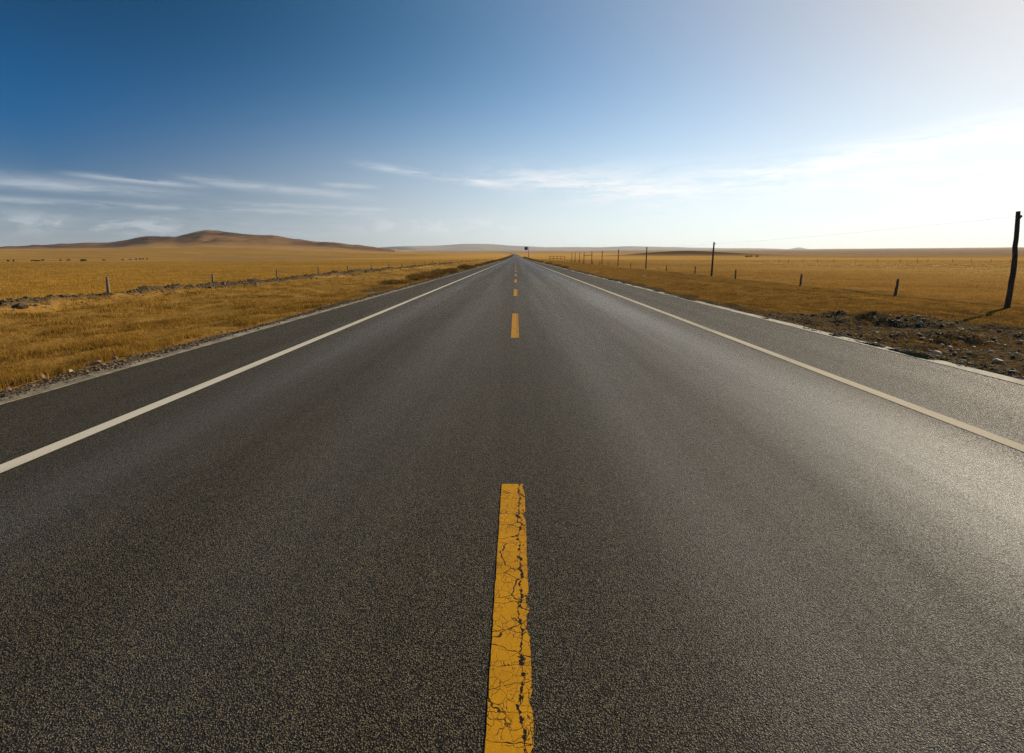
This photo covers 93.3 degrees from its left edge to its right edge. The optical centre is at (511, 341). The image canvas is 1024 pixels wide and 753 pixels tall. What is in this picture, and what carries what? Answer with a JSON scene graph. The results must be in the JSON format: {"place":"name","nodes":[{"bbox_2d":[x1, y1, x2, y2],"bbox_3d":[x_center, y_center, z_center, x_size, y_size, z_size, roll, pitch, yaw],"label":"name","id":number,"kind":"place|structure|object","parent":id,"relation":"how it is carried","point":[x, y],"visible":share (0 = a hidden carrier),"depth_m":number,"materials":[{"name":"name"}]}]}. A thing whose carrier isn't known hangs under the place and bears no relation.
{"place":"outdoors","nodes":[
{"label":"outdoors","id":0,"kind":"place"},
{"bbox_2d":[0,230,394,252],"bbox_3d":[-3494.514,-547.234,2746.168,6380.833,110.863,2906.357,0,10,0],"label":"hills","id":1,"kind":"structure","parent":0,"point":[209,238],"depth_m":1620.54,"materials":[{"name":"brown soil"}]},
{"bbox_2d":[0,260,472,299],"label":"field grass","id":2,"kind":"structure","parent":0,"point":[119,288],"depth_m":39.44,"materials":[{"name":"yellow plant"}]},
{"bbox_2d":[0,268,474,401],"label":"gravel","id":3,"kind":"structure","parent":0,"point":[106,367],"depth_m":7.50,"materials":[{"name":"grey gravel"}]},
{"bbox_2d":[0,252,1023,752],"bbox_3d":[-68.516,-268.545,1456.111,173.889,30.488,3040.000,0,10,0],"label":"road","id":4,"kind":"structure","parent":0,"point":[516,504],"depth_m":2.65,"materials":[{"name":"grey asphalt"}]},
{"bbox_2d":[0,247,1023,397],"bbox_3d":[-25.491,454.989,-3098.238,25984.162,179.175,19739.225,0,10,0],"label":"ground","id":5,"kind":"structure","parent":0,"point":[241,256],"depth_m":29.16,"materials":[{"name":"plant"}]},
{"bbox_2d":[84,360,100,366],"bbox_3d":[-6.316,0.336,7.280,0.290,0.073,0.209,-12,8,-7],"label":"stone","id":6,"kind":"object","parent":5,"relation":"on","point":[96,362],"visible":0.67,"depth_m":7.22,"materials":[{"name":"grey stone"}]},
{"bbox_2d":[105,277,109,291],"bbox_3d":[-16.540,-2.209,19.803,0.129,0.861,0.114,7,12,36],"label":"fence post","id":7,"kind":"object","parent":5,"relation":"on","point":[107,284],"visible":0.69,"depth_m":19.76,"materials":[{"name":"beige wood"}]},
{"bbox_2d":[0,264,434,310],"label":"soil clods","id":8,"kind":"object","parent":5,"relation":"on","point":[20,306],"visible":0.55,"depth_m":20.14,"materials":[{"name":"brown soil"}]},
{"bbox_2d":[0,262,455,312],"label":"bank rubble","id":9,"kind":"object","parent":5,"relation":"on","point":[62,295],"visible":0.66,"depth_m":21.82,"materials":[{"name":"grey stone"}]},
{"bbox_2d":[0,261,479,388],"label":"verge grass","id":10,"kind":"structure","parent":5,"relation":"on","point":[27,374],"depth_m":12.01,"materials":[{"name":"yellow plant"}]},
{"bbox_2d":[376,279,414,284],"bbox_3d":[-6.943,-3.549,28.870,2.407,0.437,2.076,0,10,0],"label":"dry shrub","id":11,"kind":"object","parent":5,"relation":"on","point":[394,281],"visible":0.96,"depth_m":28.61,"materials":[{"name":"brown plant"}]},
{"bbox_2d":[404,273,425,280],"bbox_3d":[-6.660,-4.431,33.281,1.616,0.586,1.763,0,10,0],"label":"dry shrub","id":12,"kind":"object","parent":5,"relation":"on","point":[417,277],"visible":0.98,"depth_m":33.06,"materials":[{"name":"brown plant"}]},
{"bbox_2d":[413,270,441,278],"bbox_3d":[-6.395,-5.082,36.712,2.154,0.766,1.935,-3,10,-14],"label":"dry shrub","id":13,"kind":"object","parent":5,"relation":"on","point":[429,272],"visible":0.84,"depth_m":36.45,"materials":[{"name":"brown plant"}]},
{"bbox_2d":[430,268,450,275],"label":"dry shrub","id":14,"kind":"object","parent":5,"relation":"on","point":[442,272],"visible":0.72,"depth_m":41.02,"materials":[{"name":"brown plant"}]},
{"bbox_2d":[445,267,458,272],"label":"dry shrub","id":15,"kind":"object","parent":5,"relation":"on","point":[452,270],"visible":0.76,"depth_m":46.42,"materials":[{"name":"brown plant"}]},
{"bbox_2d":[456,264,471,268],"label":"dry shrub","id":16,"kind":"object","parent":5,"relation":"on","point":[464,266],"visible":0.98,"depth_m":59.00,"materials":[{"name":"brown plant"}]},
{"bbox_2d":[710,242,715,275],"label":"utility pole","id":17,"kind":"object","parent":5,"relation":"on","point":[714,243],"visible":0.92,"depth_m":41.02,"materials":[{"name":"wood"}]},
{"bbox_2d":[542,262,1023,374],"bbox_3d":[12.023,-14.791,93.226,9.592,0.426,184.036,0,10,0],"label":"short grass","id":18,"kind":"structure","parent":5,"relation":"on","point":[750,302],"depth_m":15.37,"materials":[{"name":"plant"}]},
{"bbox_2d":[560,260,1023,304],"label":"field grass","id":19,"kind":"structure","parent":5,"relation":"on","point":[992,298],"depth_m":37.42,"materials":[{"name":"plant"}]},
{"bbox_2d":[773,310,869,317],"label":"soil clods","id":20,"kind":"object","parent":5,"relation":"on","point":[824,313],"visible":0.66,"depth_m":12.75,"materials":[{"name":"brown soil"}]},
{"bbox_2d":[733,309,1023,372],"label":"soil clods","id":21,"kind":"object","parent":5,"relation":"on","point":[1009,370],"visible":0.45,"depth_m":9.48,"materials":[{"name":"brown soil"}]},
{"bbox_2d":[769,313,1019,363],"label":"gravel","id":22,"kind":"structure","parent":5,"relation":"on","point":[938,330],"depth_m":10.72,"materials":[{"name":"grey gravel"}]},
{"bbox_2d":[894,279,899,295],"bbox_3d":[16.541,-2.276,20.802,0.126,0.842,0.123,1,11,-12],"label":"fence post","id":23,"kind":"object","parent":5,"relation":"on","point":[896,288],"visible":0.84,"depth_m":20.76,"materials":[{"name":"wood"}]},
{"bbox_2d":[806,311,997,327],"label":"soil clods","id":24,"kind":"object","parent":5,"relation":"on","point":[879,321],"visible":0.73,"depth_m":11.95,"materials":[{"name":"brown soil"}]},
{"bbox_2d":[827,330,1007,346],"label":"soil clods","id":25,"kind":"object","parent":5,"relation":"on","point":[922,338],"visible":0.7,"depth_m":9.44,"materials":[{"name":"brown soil"}]},
{"bbox_2d":[992,358,1003,362],"bbox_3d":[7.617,0.308,7.588,0.148,0.079,0.096,10,13,-4],"label":"stone","id":26,"kind":"object","parent":5,"relation":"on","point":[995,360],"visible":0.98,"depth_m":7.56,"materials":[{"name":"grey stone"}]},
{"bbox_2d":[1004,211,1022,307],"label":"utility pole","id":27,"kind":"object","parent":5,"relation":"on","point":[1010,288],"visible":0.94,"depth_m":15.13,"materials":[{"name":"wood"}]},
{"bbox_2d":[0,0,1023,248],"label":"sky","id":28,"kind":"structure","parent":0,"point":[373,123],"materials":[{"name":"blue"}]},
{"bbox_2d":[379,244,998,250],"bbox_3d":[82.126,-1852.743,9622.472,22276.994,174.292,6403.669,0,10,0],"label":"distant hills","id":29,"kind":"structure","parent":0,"point":[475,247],"depth_m":7849.65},
{"bbox_2d":[568,269,1023,379],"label":"gravel","id":30,"kind":"structure","parent":0,"point":[909,350],"depth_m":8.40,"materials":[{"name":"grey gravel"}]}
]}

